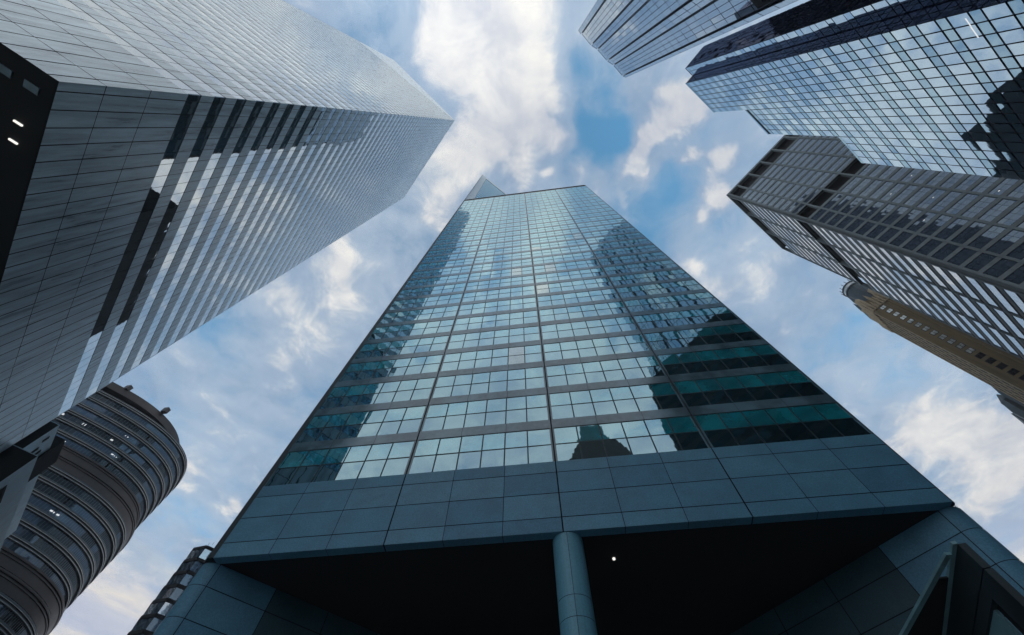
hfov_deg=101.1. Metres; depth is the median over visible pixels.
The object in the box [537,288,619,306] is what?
window
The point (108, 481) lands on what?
oval tower
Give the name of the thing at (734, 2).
window
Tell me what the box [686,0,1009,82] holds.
shaded window
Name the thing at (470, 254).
window
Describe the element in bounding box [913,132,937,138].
window
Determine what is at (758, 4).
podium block
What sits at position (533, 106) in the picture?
sky
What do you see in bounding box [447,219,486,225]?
window
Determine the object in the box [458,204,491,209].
window
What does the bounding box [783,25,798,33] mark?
shaded window
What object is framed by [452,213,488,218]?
window
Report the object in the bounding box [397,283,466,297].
window
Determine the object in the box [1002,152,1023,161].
window
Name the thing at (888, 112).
window
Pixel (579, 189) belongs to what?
window
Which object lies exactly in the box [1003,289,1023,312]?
window
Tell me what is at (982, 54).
window
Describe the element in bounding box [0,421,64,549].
stepped building
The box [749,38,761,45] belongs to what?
shaded window
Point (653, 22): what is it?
window
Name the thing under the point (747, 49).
shaded window
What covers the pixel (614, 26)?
window
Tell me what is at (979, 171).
window
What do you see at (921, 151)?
window
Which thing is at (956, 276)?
window
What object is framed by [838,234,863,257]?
window
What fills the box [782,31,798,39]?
shaded window
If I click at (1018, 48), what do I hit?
window
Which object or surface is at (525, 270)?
window
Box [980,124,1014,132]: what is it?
window
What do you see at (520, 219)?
window
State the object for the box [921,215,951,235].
window
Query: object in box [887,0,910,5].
shaded window
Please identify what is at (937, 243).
window
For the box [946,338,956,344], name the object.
window
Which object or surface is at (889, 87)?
window
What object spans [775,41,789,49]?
shaded window
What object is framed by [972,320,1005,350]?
window
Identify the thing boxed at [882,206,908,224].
window
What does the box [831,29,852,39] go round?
shaded window
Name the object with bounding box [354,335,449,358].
window
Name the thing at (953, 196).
window
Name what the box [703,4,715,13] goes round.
window
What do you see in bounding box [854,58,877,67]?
window
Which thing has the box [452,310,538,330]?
window
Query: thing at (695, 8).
window
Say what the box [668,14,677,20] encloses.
window
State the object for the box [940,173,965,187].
window
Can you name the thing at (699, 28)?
window
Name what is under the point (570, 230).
window
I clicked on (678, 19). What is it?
window
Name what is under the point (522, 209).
window
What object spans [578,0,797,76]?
pleated tower
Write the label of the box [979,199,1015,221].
window
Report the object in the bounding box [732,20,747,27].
window
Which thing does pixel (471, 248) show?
window
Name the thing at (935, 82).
window
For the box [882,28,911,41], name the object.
window
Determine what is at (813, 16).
shaded window
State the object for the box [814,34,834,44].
shaded window
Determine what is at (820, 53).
window
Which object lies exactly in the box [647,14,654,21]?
window
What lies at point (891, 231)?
window
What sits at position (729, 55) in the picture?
shaded window
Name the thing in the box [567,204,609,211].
window
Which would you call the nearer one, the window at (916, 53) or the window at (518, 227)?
the window at (916, 53)
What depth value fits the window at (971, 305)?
98.88 m
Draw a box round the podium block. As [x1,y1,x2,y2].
[750,0,774,8]
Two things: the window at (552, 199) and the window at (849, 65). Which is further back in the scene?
the window at (552, 199)
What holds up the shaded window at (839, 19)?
in the grid tower at (936, 85)
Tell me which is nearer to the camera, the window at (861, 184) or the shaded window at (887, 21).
the shaded window at (887, 21)
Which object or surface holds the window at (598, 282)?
in the glass tower at (577, 410)
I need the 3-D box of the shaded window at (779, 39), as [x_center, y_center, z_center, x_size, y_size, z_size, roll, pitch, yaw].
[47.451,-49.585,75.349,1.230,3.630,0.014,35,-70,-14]
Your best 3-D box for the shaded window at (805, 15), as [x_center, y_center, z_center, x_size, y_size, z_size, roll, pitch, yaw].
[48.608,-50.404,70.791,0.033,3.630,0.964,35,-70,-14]
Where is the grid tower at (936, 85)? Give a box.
[685,0,1023,179]
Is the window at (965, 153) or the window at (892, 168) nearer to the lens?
the window at (965, 153)
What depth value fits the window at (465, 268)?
64.22 m
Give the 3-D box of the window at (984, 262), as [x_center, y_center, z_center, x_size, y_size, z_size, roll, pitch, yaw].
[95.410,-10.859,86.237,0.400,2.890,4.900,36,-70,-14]
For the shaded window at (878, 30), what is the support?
in the grid tower at (936, 85)
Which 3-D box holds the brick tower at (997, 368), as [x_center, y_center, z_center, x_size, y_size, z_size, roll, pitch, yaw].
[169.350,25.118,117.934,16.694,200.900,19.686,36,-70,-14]
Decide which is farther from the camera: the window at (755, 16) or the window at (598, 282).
the window at (755, 16)
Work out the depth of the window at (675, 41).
138.48 m
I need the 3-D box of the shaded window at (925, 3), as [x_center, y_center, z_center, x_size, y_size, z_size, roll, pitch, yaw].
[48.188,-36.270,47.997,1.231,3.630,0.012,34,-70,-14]
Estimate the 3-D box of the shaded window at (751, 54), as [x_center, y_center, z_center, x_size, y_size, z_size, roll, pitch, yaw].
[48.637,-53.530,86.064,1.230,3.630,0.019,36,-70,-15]
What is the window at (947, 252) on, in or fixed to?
in the concrete tower at (946, 248)
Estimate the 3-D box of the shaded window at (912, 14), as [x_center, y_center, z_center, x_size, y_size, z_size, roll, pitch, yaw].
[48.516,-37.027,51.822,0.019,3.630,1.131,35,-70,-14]
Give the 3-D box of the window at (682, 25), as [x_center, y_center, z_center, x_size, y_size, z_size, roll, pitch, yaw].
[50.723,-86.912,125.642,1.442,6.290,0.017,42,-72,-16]
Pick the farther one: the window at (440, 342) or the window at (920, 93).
the window at (920, 93)
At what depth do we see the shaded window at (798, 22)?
71.08 m
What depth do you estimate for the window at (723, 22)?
108.84 m
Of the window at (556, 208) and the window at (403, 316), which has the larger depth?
the window at (556, 208)
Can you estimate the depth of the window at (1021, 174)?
57.07 m
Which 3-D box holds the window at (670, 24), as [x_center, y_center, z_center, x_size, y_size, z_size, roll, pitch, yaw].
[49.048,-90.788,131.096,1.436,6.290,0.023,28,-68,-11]
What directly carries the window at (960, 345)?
in the brick tower at (997, 368)
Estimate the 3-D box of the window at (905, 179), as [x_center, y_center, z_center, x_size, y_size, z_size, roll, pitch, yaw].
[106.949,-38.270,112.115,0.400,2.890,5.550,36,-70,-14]
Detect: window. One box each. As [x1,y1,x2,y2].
[0,485,6,502]
[264,441,415,485]
[295,405,427,442]
[318,377,436,408]
[337,354,443,381]
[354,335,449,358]
[367,319,454,339]
[378,305,459,323]
[388,293,462,309]
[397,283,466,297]
[404,274,469,287]
[407,428,553,473]
[411,265,471,277]
[416,258,474,269]
[421,251,476,262]
[421,394,549,430]
[426,245,478,255]
[430,240,480,249]
[431,367,545,397]
[435,235,481,243]
[438,231,482,238]
[440,344,542,370]
[441,226,484,234]
[444,223,485,229]
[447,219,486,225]
[447,326,540,348]
[449,216,487,222]
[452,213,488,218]
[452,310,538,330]
[454,210,489,215]
[456,207,490,212]
[457,297,536,315]
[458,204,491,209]
[460,186,591,207]
[461,285,535,301]
[465,275,534,290]
[468,266,532,279]
[471,259,531,270]
[474,252,531,262]
[476,245,530,255]
[478,239,529,249]
[480,234,528,243]
[481,230,528,238]
[483,225,527,233]
[485,221,527,228]
[486,218,526,224]
[487,214,526,220]
[488,211,526,217]
[489,208,525,214]
[490,205,525,211]
[491,203,525,208]
[492,200,524,205]
[526,196,559,201]
[526,199,560,204]
[526,201,562,206]
[527,204,564,209]
[527,206,565,212]
[527,209,567,216]
[528,213,569,219]
[528,216,571,223]
[529,220,574,227]
[529,224,576,232]
[530,229,579,237]
[530,233,583,243]
[531,239,586,249]
[532,245,590,256]
[532,252,594,263]
[533,259,600,272]
[534,268,605,282]
[536,277,612,293]
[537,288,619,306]
[538,301,627,321]
[540,316,638,339]
[542,334,650,360]
[545,356,665,386]
[548,382,684,418]
[552,416,709,460]
[559,192,594,197]
[561,194,596,199]
[562,196,598,202]
[564,199,602,204]
[565,202,605,207]
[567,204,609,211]
[569,207,612,214]
[571,211,616,218]
[574,214,620,222]
[576,218,626,226]
[578,0,694,76]
[579,223,631,231]
[582,227,637,236]
[585,232,644,242]
[589,238,651,249]
[593,245,659,257]
[597,252,668,264]
[603,260,678,274]
[608,269,690,285]
[615,280,704,297]
[623,292,720,312]
[632,306,739,328]
[635,1,643,8]
[638,15,645,21]
[640,5,647,13]
[642,19,648,25]
[643,10,651,17]
[643,323,762,350]
[645,23,651,29]
[646,0,654,8]
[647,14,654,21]
[649,4,657,12]
[650,18,657,25]
[653,8,661,16]
[656,0,664,7]
[656,13,664,21]
[656,344,790,375]
[657,35,665,41]
[659,3,667,11]
[661,19,669,25]
[663,8,671,16]
[664,31,671,37]
[665,22,674,28]
[666,0,675,5]
[666,35,674,41]
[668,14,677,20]
[670,2,679,10]
[670,27,678,33]
[670,39,677,45]
[672,17,682,23]
[672,370,825,407]
[673,31,682,37]
[673,43,680,48]
[675,8,685,15]
[676,35,685,41]
[677,21,687,29]
[678,0,686,4]
[679,12,690,18]
[679,39,688,45]
[680,26,690,33]
[683,2,694,9]
[684,31,693,37]
[685,16,695,24]
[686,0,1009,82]
[687,14,1023,170]
[687,35,696,41]
[688,5,699,13]
[689,21,698,29]
[692,26,702,33]
[692,40,703,45]
[692,402,872,447]
[694,10,705,19]
[695,30,705,37]
[697,0,710,7]
[697,15,709,24]
[701,20,712,28]
[701,36,712,41]
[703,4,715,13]
[704,25,715,33]
[707,9,719,18]
[709,58,718,63]
[710,31,723,37]
[711,14,723,23]
[713,62,722,67]
[714,0,727,7]
[714,19,727,28]
[717,56,726,61]
[718,2,731,12]
[720,26,734,32]
[720,60,729,65]
[722,8,735,17]
[723,53,733,58]
[725,13,739,23]
[728,57,737,63]
[730,0,743,5]
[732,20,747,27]
[732,50,741,56]
[734,0,749,11]
[736,55,746,60]
[736,59,747,65]
[737,6,753,16]
[740,47,751,53]
[740,62,751,68]
[744,14,761,21]
[744,52,755,58]
[745,57,756,63]
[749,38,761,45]
[749,44,761,50]
[749,60,761,66]
[753,49,766,55]
[753,54,766,61]
[758,57,772,64]
[759,6,779,14]
[759,40,772,47]
[760,34,772,41]
[763,45,777,52]
[764,28,778,36]
[764,51,777,58]
[769,54,783,61]
[770,23,782,30]
[770,36,784,43]
[771,30,784,37]
[774,0,796,7]
[774,17,787,25]
[775,24,790,32]
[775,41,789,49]
[776,47,790,54]
[779,11,792,19]
[781,17,796,26]
[781,50,797,58]
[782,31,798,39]
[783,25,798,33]
[784,5,798,14]
[786,12,800,20]
[787,37,802,45]
[787,43,803,51]
[788,18,804,27]
[791,6,805,14]
[793,12,809,21]
[794,46,811,54]
[795,20,812,29]
[795,26,812,35]
[796,0,811,9]
[799,6,815,15]
[800,32,817,41]
[800,39,817,48]
[802,13,819,22]
[804,0,820,9]
[807,6,825,16]
[808,42,827,51]
[808,49,827,58]
[810,13,830,24]
[810,21,828,30]
[813,0,830,9]
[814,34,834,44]
[814,57,833,66]
[815,27,833,37]
[816,7,835,17]
[821,65,840,73]
[823,0,842,10]
[824,37,845,47]
[824,45,844,55]
[824,193,843,208]
[825,14,846,25]
[826,7,847,18]
[827,72,846,80]
[828,214,844,225]
[830,53,851,63]
[831,22,852,32]
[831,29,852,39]
[832,195,853,210]
[833,0,854,11]
[836,61,858,70]
[836,217,853,228]
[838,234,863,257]
[840,40,864,51]
[841,31,865,42]
[841,177,861,192]
[841,197,863,213]
[843,8,866,20]
[843,69,865,78]
[844,0,868,12]
[846,219,863,231]
[847,237,872,260]
[848,49,871,59]
[849,15,872,26]
[849,23,873,34]
[850,78,871,86]
[850,178,871,193]
[850,199,872,215]
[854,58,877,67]
[856,85,877,93]
[857,222,874,234]
[857,240,884,265]
[860,25,887,38]
[860,34,886,46]
[860,180,881,195]
[860,201,884,218]
[861,66,885,75]
[862,93,883,100]
[864,0,878,5]
[864,0,889,13]
[866,225,886,238]
[867,44,893,55]
[868,75,891,83]
[868,101,890,108]
[868,165,885,176]
[868,244,895,269]
[869,16,896,29]
[870,8,895,21]
[870,182,892,197]
[871,204,896,221]
[874,53,900,64]
[874,83,898,91]
[875,109,897,115]
[878,166,897,178]
[878,228,899,242]
[879,248,908,274]
[881,91,905,99]
[881,117,903,123]
[881,183,905,200]
[882,18,913,32]
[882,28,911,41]
[882,62,908,73]
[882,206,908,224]
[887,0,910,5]
[887,99,911,107]
[888,71,914,81]
[889,38,918,51]
[890,167,909,179]
[890,232,912,245]
[891,8,922,23]
[891,185,918,202]
[891,252,921,279]
[891,269,922,297]
[892,0,922,13]
[894,108,918,115]
[894,209,921,227]
[895,80,921,89]
[897,48,926,60]
[899,139,922,146]
[901,116,925,123]
[901,168,921,181]
[902,89,928,98]
[903,235,926,250]
[904,58,933,69]
[904,187,931,205]
[904,256,935,284]
[904,274,934,302]
[906,124,931,131]
[906,147,929,154]
[906,318,914,323]
[907,10,942,26]
[907,21,940,36]
[907,212,936,231]
[908,98,935,106]
[911,68,940,78]
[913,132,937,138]
[913,170,935,183]
[913,322,922,327]
[915,32,948,46]
[915,107,942,114]
[916,0,952,16]
[916,189,946,208]
[916,279,948,308]
[917,239,941,254]
[917,260,950,290]
[918,77,948,87]
[919,0,945,6]
[919,140,944,147]
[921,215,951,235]
[921,326,929,331]
[922,115,948,123]
[923,43,955,56]
[926,87,955,96]
[926,148,952,156]
[926,171,950,185]
[928,124,956,131]
[929,330,938,335]
[930,53,963,66]
[930,191,962,210]
[930,284,962,314]
[932,244,959,259]
[932,265,966,296]
[933,96,962,105]
[933,156,958,164]
[935,132,962,139]
[935,218,969,239]
[936,1,976,18]
[936,13,972,29]
[937,334,947,339]
[938,64,971,75]
[939,106,969,114]
[939,164,965,173]
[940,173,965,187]
[941,140,970,149]
[943,289,978,321]
[944,25,981,40]
[945,74,978,85]
[945,194,978,214]
[946,0,975,8]
[946,115,976,122]
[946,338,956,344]
[947,270,983,302]
[948,149,977,158]
[948,248,976,265]
[951,36,989,51]
[951,222,986,243]
[952,84,985,94]
[953,124,983,131]
[955,174,981,189]
[955,342,965,348]
[956,158,984,167]
[958,314,989,343]
[959,94,992,103]
[959,295,995,328]
[960,48,997,61]
[960,133,990,140]
[961,196,996,217]
[962,166,991,176]
[964,276,1001,309]
[965,253,996,271]
[965,347,975,353]
[966,104,1000,113]
[966,141,997,150]
[967,59,1005,71]
[968,226,1006,248]
[969,0,1006,10]
[969,3,1011,22]
[971,176,999,192]
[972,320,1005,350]
[974,114,1007,122]
[974,151,1005,160]
[975,70,1012,82]
[975,301,1012,335]
[975,352,985,358]
[977,16,1020,33]
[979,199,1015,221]
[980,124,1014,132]
[981,160,1012,169]
[982,81,1019,92]
[983,282,1022,317]
[984,259,1017,277]
[985,357,996,363]
[986,29,1023,45]
[986,230,1023,253]
[987,133,1021,141]
[988,169,1019,179]
[988,327,1022,358]
[989,92,1023,102]
[989,178,1018,194]
[993,42,1023,56]
[993,308,1023,339]
[994,142,1023,151]
[995,362,1007,369]
[997,103,1023,112]
[997,202,1023,225]
[1001,55,1023,67]
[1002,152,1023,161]
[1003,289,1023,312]
[1004,114,1023,122]
[1004,265,1023,283]
[1005,334,1023,354]
[1007,182,1023,197]
[1007,243,1023,259]
[1007,368,1019,375]
[1008,0,1023,13]
[1009,162,1023,170]
[1010,68,1023,78]
[1012,124,1023,132]
[1013,316,1023,328]
[1016,171,1023,179]
[1017,80,1023,89]
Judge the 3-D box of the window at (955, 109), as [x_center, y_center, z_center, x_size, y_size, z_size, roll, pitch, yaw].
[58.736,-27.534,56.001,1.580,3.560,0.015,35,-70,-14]
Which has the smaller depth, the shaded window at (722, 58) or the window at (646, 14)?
the shaded window at (722, 58)
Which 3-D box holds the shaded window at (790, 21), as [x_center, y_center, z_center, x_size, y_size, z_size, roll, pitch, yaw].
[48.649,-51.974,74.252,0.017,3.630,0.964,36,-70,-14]
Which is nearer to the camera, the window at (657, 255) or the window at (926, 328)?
the window at (657, 255)
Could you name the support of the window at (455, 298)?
in the glass tower at (577, 410)
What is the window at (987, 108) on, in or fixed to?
in the grid tower at (936, 85)
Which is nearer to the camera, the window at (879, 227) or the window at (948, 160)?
the window at (948, 160)
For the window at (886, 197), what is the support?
in the concrete tower at (946, 248)
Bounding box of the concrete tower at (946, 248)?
[726,135,1023,359]
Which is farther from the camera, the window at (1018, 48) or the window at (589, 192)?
the window at (589, 192)
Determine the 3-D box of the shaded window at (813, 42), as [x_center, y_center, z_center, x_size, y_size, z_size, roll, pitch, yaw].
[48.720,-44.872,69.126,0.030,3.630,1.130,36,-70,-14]
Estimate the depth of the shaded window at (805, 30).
68.32 m
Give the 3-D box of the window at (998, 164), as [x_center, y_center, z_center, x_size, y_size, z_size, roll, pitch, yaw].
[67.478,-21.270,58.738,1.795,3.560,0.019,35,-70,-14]
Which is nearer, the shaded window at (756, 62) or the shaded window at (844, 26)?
the shaded window at (844, 26)
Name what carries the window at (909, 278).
in the concrete tower at (946, 248)
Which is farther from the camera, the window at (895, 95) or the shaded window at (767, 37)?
the shaded window at (767, 37)
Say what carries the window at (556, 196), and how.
in the glass tower at (577, 410)
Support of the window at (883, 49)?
in the grid tower at (936, 85)
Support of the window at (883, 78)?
in the grid tower at (936, 85)
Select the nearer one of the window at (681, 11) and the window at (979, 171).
the window at (979, 171)
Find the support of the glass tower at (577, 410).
on the ground
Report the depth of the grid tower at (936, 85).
61.90 m
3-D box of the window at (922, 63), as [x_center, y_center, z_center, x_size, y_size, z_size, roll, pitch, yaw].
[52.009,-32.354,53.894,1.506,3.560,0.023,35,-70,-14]
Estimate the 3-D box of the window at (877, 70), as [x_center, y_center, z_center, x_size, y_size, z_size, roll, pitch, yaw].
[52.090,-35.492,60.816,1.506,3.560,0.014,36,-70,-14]
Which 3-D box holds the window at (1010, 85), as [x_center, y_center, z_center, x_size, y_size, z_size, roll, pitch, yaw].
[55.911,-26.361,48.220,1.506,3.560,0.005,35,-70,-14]
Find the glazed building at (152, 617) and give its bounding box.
[127,543,213,634]
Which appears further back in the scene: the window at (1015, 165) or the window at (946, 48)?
the window at (1015, 165)
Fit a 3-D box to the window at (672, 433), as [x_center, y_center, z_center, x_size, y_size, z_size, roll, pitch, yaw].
[7.244,7.636,26.709,9.170,3.087,0.094,-6,-66,3]
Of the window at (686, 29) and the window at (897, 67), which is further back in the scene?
the window at (686, 29)
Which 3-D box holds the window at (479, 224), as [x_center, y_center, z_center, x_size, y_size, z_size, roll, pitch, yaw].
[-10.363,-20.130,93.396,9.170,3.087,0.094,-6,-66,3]
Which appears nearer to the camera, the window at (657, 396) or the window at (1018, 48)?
the window at (657, 396)
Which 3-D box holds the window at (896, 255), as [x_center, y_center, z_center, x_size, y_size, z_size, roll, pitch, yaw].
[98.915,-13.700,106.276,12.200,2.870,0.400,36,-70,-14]
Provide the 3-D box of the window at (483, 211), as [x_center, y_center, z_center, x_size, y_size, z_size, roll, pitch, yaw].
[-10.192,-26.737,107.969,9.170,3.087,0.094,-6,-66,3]
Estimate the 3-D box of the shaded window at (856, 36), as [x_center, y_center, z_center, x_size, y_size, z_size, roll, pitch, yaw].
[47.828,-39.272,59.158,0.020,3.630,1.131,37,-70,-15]
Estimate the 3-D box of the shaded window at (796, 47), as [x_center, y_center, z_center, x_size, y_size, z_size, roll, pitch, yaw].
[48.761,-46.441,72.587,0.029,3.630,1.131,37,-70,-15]
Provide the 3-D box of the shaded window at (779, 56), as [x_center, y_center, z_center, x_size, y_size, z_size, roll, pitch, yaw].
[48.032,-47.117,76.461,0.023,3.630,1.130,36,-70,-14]
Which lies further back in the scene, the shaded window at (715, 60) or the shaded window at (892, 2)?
the shaded window at (715, 60)
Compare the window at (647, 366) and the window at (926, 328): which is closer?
the window at (647, 366)
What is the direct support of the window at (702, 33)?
in the pleated tower at (629, 37)
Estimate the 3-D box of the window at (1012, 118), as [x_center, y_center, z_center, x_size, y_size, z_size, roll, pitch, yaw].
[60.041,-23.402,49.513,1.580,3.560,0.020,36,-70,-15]
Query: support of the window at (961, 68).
in the grid tower at (936, 85)
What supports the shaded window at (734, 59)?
in the grid tower at (936, 85)
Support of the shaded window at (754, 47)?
in the grid tower at (936, 85)
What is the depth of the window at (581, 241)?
70.43 m
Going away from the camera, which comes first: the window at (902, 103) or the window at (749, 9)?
the window at (902, 103)
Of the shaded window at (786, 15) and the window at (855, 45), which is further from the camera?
the shaded window at (786, 15)
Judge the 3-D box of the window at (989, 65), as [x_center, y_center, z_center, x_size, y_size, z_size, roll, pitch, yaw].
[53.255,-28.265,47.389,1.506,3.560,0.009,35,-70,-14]
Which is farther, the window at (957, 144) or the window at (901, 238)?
the window at (901, 238)
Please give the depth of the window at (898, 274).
116.63 m
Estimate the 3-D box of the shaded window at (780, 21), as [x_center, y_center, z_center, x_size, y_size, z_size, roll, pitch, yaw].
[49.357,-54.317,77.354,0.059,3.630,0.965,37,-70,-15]
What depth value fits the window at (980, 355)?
144.05 m
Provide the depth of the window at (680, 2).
113.72 m
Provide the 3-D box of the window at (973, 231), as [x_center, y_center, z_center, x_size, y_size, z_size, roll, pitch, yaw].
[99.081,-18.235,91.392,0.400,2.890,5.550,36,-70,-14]
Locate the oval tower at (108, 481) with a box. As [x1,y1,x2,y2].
[0,382,186,634]
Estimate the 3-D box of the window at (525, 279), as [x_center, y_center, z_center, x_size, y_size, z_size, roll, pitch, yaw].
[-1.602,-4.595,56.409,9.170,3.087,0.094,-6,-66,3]
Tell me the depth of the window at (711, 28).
114.85 m
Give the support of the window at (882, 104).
in the grid tower at (936, 85)
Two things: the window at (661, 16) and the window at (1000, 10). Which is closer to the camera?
the window at (1000, 10)
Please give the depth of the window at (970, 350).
147.29 m
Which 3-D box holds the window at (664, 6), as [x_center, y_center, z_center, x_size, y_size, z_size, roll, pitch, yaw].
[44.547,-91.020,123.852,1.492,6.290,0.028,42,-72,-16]
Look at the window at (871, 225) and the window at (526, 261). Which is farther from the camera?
the window at (871, 225)
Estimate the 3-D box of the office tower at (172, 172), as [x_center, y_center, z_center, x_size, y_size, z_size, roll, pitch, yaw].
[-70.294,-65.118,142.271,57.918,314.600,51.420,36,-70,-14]
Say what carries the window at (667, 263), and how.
in the glass tower at (577, 410)
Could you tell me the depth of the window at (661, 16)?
130.19 m
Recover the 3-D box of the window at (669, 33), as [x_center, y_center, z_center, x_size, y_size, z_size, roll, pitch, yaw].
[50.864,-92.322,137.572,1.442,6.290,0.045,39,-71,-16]
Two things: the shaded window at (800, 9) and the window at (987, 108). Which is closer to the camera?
the window at (987, 108)
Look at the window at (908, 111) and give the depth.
62.76 m
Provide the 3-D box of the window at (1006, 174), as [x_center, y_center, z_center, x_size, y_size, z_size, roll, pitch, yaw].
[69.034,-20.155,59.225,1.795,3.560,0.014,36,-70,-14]
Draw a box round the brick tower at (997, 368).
[839,280,1023,403]
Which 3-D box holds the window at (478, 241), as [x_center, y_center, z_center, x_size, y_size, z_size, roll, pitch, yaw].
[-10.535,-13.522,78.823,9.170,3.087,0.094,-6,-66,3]
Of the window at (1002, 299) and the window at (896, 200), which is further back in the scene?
the window at (896, 200)
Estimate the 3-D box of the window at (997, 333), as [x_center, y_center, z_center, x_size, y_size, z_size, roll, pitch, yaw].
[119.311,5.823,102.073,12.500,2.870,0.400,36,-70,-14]
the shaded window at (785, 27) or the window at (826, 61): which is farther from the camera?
the shaded window at (785, 27)
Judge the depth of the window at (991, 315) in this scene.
95.35 m
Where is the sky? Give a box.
[49,0,1023,634]
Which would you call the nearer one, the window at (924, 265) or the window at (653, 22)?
the window at (924, 265)
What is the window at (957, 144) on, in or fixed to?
in the grid tower at (936, 85)
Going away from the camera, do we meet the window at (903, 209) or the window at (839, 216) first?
the window at (903, 209)
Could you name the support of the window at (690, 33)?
in the pleated tower at (629, 37)
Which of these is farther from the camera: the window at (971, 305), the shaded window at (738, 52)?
the window at (971, 305)
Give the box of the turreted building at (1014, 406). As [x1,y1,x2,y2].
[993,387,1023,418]
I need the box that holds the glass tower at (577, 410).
[153,174,1023,634]
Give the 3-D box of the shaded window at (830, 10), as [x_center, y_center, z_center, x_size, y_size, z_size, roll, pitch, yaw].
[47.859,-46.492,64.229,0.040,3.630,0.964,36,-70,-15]
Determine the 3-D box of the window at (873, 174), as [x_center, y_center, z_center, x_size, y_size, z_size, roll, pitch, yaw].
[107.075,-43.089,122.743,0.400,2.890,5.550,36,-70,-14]
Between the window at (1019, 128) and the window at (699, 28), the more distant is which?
the window at (699, 28)
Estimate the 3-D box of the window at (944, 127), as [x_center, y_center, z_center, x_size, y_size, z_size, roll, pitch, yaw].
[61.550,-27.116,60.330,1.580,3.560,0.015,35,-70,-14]
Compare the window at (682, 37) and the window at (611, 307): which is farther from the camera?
the window at (682, 37)
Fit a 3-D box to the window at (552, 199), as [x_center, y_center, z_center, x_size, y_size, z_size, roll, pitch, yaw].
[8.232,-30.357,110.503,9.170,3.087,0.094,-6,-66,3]
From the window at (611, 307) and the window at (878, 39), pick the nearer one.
the window at (611, 307)
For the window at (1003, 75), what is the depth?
47.60 m
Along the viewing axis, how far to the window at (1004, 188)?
91.07 m
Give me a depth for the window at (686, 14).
119.09 m
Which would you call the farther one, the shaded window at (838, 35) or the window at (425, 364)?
the shaded window at (838, 35)
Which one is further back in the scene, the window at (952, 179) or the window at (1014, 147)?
the window at (952, 179)
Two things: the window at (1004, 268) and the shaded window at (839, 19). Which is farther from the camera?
the window at (1004, 268)
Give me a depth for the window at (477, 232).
86.12 m
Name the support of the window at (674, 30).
in the pleated tower at (629, 37)
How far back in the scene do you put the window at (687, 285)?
47.97 m
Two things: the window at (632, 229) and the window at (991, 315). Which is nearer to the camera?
the window at (632, 229)
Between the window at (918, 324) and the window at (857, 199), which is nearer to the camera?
the window at (857, 199)
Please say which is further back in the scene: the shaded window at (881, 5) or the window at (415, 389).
the shaded window at (881, 5)
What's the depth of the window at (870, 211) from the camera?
116.17 m
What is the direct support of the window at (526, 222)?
in the glass tower at (577, 410)
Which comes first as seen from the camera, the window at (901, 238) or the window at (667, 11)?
the window at (901, 238)
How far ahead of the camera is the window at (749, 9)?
97.11 m
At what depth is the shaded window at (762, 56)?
82.86 m
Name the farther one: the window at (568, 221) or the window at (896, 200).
the window at (896, 200)
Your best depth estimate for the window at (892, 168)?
119.42 m
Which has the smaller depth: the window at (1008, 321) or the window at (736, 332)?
the window at (736, 332)
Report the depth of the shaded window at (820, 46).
65.76 m
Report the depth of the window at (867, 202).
119.76 m
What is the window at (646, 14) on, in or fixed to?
in the pleated tower at (629, 37)
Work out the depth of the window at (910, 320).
169.57 m
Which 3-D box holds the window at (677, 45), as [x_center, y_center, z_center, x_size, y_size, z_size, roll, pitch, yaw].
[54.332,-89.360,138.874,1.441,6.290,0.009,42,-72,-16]
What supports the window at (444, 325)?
in the glass tower at (577, 410)
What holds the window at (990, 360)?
in the brick tower at (997, 368)
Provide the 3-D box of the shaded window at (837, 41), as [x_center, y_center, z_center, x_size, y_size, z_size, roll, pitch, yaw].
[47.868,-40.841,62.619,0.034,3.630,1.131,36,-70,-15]
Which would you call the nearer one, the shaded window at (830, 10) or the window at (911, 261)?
the shaded window at (830, 10)
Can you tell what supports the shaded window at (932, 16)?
in the grid tower at (936, 85)
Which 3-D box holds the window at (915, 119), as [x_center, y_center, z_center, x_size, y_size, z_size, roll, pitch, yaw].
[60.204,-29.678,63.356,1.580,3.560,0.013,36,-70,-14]
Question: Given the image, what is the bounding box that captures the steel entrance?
[899,541,1023,634]
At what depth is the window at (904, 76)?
57.62 m
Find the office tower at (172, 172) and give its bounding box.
[0,0,454,452]
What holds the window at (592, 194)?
in the glass tower at (577, 410)
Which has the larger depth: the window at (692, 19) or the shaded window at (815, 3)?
the window at (692, 19)
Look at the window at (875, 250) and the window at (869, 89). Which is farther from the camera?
the window at (875, 250)
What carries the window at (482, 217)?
in the glass tower at (577, 410)
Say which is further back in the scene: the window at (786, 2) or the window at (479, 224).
the window at (479, 224)
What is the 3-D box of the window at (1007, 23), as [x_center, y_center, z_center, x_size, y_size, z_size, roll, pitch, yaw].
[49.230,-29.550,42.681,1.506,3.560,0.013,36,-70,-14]
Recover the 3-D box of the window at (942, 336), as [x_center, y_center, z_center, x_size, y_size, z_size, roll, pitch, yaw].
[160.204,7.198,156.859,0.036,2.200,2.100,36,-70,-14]
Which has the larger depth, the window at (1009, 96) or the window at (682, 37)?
the window at (682, 37)
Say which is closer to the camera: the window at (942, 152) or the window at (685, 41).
the window at (942, 152)
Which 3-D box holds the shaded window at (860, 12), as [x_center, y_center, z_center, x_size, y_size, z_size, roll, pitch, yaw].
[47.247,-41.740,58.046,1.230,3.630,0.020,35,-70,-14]
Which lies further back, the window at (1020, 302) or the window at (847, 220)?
the window at (847, 220)
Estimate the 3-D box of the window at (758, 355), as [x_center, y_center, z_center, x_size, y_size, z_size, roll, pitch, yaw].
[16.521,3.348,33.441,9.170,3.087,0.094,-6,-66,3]
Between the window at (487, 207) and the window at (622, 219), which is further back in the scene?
the window at (487, 207)
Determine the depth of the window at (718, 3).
102.27 m
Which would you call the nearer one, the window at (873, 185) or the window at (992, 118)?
the window at (992, 118)

